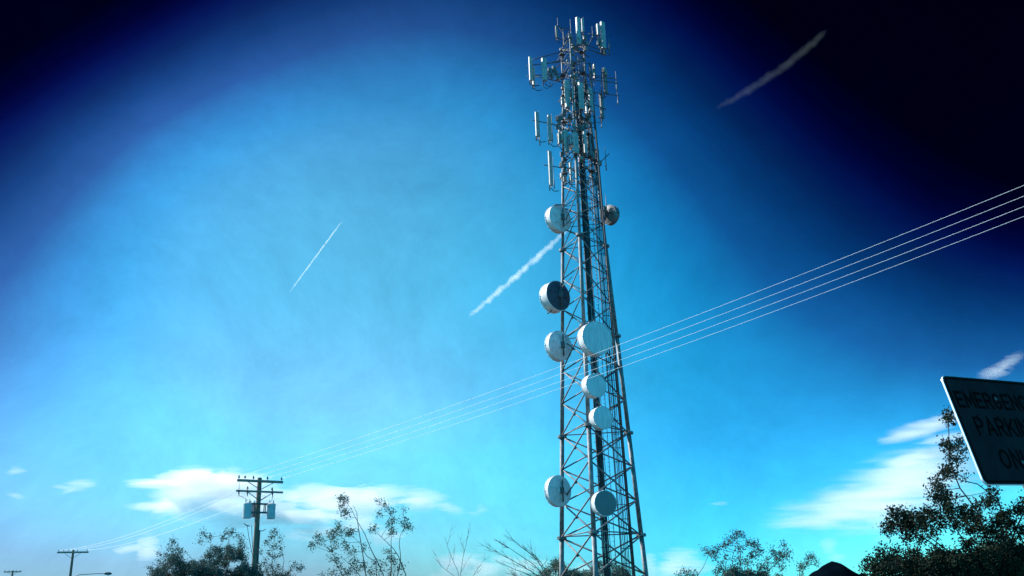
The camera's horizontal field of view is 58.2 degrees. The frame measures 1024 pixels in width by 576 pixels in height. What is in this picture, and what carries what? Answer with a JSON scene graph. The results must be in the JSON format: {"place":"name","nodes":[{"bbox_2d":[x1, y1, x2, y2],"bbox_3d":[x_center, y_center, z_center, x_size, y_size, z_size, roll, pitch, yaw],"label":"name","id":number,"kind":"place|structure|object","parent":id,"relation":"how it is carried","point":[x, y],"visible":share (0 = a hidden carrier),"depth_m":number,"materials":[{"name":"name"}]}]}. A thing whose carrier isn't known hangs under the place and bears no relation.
{"place":"outdoors","nodes":[
{"label":"outdoors","id":0,"kind":"place"},
{"bbox_2d":[0,0,1023,575],"label":"sky","id":1,"kind":"structure","parent":0,"point":[238,237],"materials":[{"name":"blue"}]},
{"bbox_2d":[809,561,865,575],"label":"hill","id":2,"kind":"structure","parent":0,"point":[832,568],"depth_m":844.34,"materials":[{"name":"black"}]},
{"label":"ground","id":3,"kind":"structure","parent":0,"visible":0},
{"bbox_2d":[4,570,20,575],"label":"utility pole","id":4,"kind":"object","parent":3,"relation":"on","point":[12,571],"visible":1,"depth_m":143.86,"materials":[{"name":"brown wood"}]},
{"bbox_2d":[57,549,111,575],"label":"utility pole","id":5,"kind":"object","parent":3,"relation":"on","point":[72,559],"visible":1,"depth_m":96.39,"materials":[{"name":"brown wood"}]},
{"bbox_2d":[144,526,265,575],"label":"mesquite bush","id":6,"kind":"object","parent":3,"relation":"on","point":[197,568],"visible":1,"depth_m":40.65,"materials":[{"name":"green plant"}]},
{"bbox_2d":[236,475,282,574],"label":"utility pole","id":7,"kind":"object","parent":3,"relation":"on","point":[250,509],"visible":1,"depth_m":48.12,"materials":[{"name":"brown wood"}]},
{"bbox_2d":[67,491,234,549],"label":"power line","id":8,"kind":"object","parent":7,"relation":"attached to","point":[162,522],"visible":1,"depth_m":59.02,"materials":[{"name":"metal"}]},
{"bbox_2d":[76,492,241,549],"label":"power line","id":9,"kind":"object","parent":7,"relation":"attached to","point":[166,524],"visible":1,"depth_m":61.97,"materials":[{"name":"metal"}]},
{"bbox_2d":[93,493,266,549],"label":"power line","id":10,"kind":"object","parent":7,"relation":"attached to","point":[189,524],"visible":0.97,"depth_m":62.54,"materials":[{"name":"metal"}]},
{"bbox_2d":[239,185,1023,476],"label":"power line","id":11,"kind":"object","parent":7,"relation":"attached to","point":[680,321],"visible":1,"depth_m":33.45,"materials":[{"name":"metal"}]},
{"bbox_2d":[259,196,1022,475],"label":"power line","id":12,"kind":"object","parent":7,"relation":"attached to","point":[673,332],"visible":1,"depth_m":34.53,"materials":[{"name":"metal"}]},
{"bbox_2d":[272,207,1021,476],"bbox_3d":[10.860,-1.010,32.785,61.031,9.470,0.011,-15,-23,35],"label":"power line","id":13,"kind":"object","parent":7,"relation":"attached to","point":[676,339],"visible":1,"depth_m":35.36,"materials":[{"name":"metal"}]},
{"bbox_2d":[285,216,1023,477],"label":"power line","id":14,"kind":"object","parent":7,"relation":"attached to","point":[689,342],"visible":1,"depth_m":35.48,"materials":[{"name":"metal"}]},
{"bbox_2d":[256,528,305,575],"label":"mesquite bush","id":15,"kind":"object","parent":3,"relation":"on","point":[274,573],"visible":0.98,"depth_m":45.20,"materials":[{"name":"green plant"}]},
{"bbox_2d":[307,491,415,575],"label":"desert shrub","id":16,"kind":"object","parent":3,"relation":"on","point":[347,534],"visible":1,"depth_m":25.96,"materials":[{"name":"green plant"}]},
{"bbox_2d":[433,523,485,575],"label":"bare shrub","id":17,"kind":"object","parent":3,"relation":"on","point":[463,555],"visible":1,"depth_m":23.03,"materials":[{"name":"plant"}]},
{"bbox_2d":[481,531,550,575],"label":"bare tree","id":18,"kind":"object","parent":3,"relation":"on","point":[536,558],"visible":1,"depth_m":31.61,"materials":[{"name":"plant"}]},
{"bbox_2d":[538,556,631,575],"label":"leafy tree","id":19,"kind":"object","parent":3,"relation":"on","point":[554,564],"visible":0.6,"depth_m":87.29,"materials":[{"name":"green plant"}]},
{"bbox_2d":[527,17,648,575],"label":"cell tower","id":20,"kind":"structure","parent":3,"relation":"on","point":[594,336],"depth_m":79.96,"materials":[{"name":"metal"}]},
{"bbox_2d":[674,529,792,575],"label":"mesquite bush","id":21,"kind":"object","parent":3,"relation":"on","point":[733,571],"visible":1,"depth_m":30.47,"materials":[{"name":"green plant"}]},
{"bbox_2d":[794,551,819,575],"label":"desert shrub","id":22,"kind":"object","parent":3,"relation":"on","point":[803,566],"visible":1,"depth_m":28.63,"materials":[{"name":"green plant"}]},
{"bbox_2d":[853,405,1023,575],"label":"spreading tree","id":23,"kind":"object","parent":3,"relation":"on","point":[1003,555],"visible":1,"depth_m":14.09,"materials":[{"name":"green plant"}]},
{"bbox_2d":[941,376,1023,487],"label":"parking sign","id":24,"kind":"object","parent":3,"relation":"on","point":[989,414],"visible":1,"depth_m":5.39,"materials":[{"name":"metal"}]}
]}

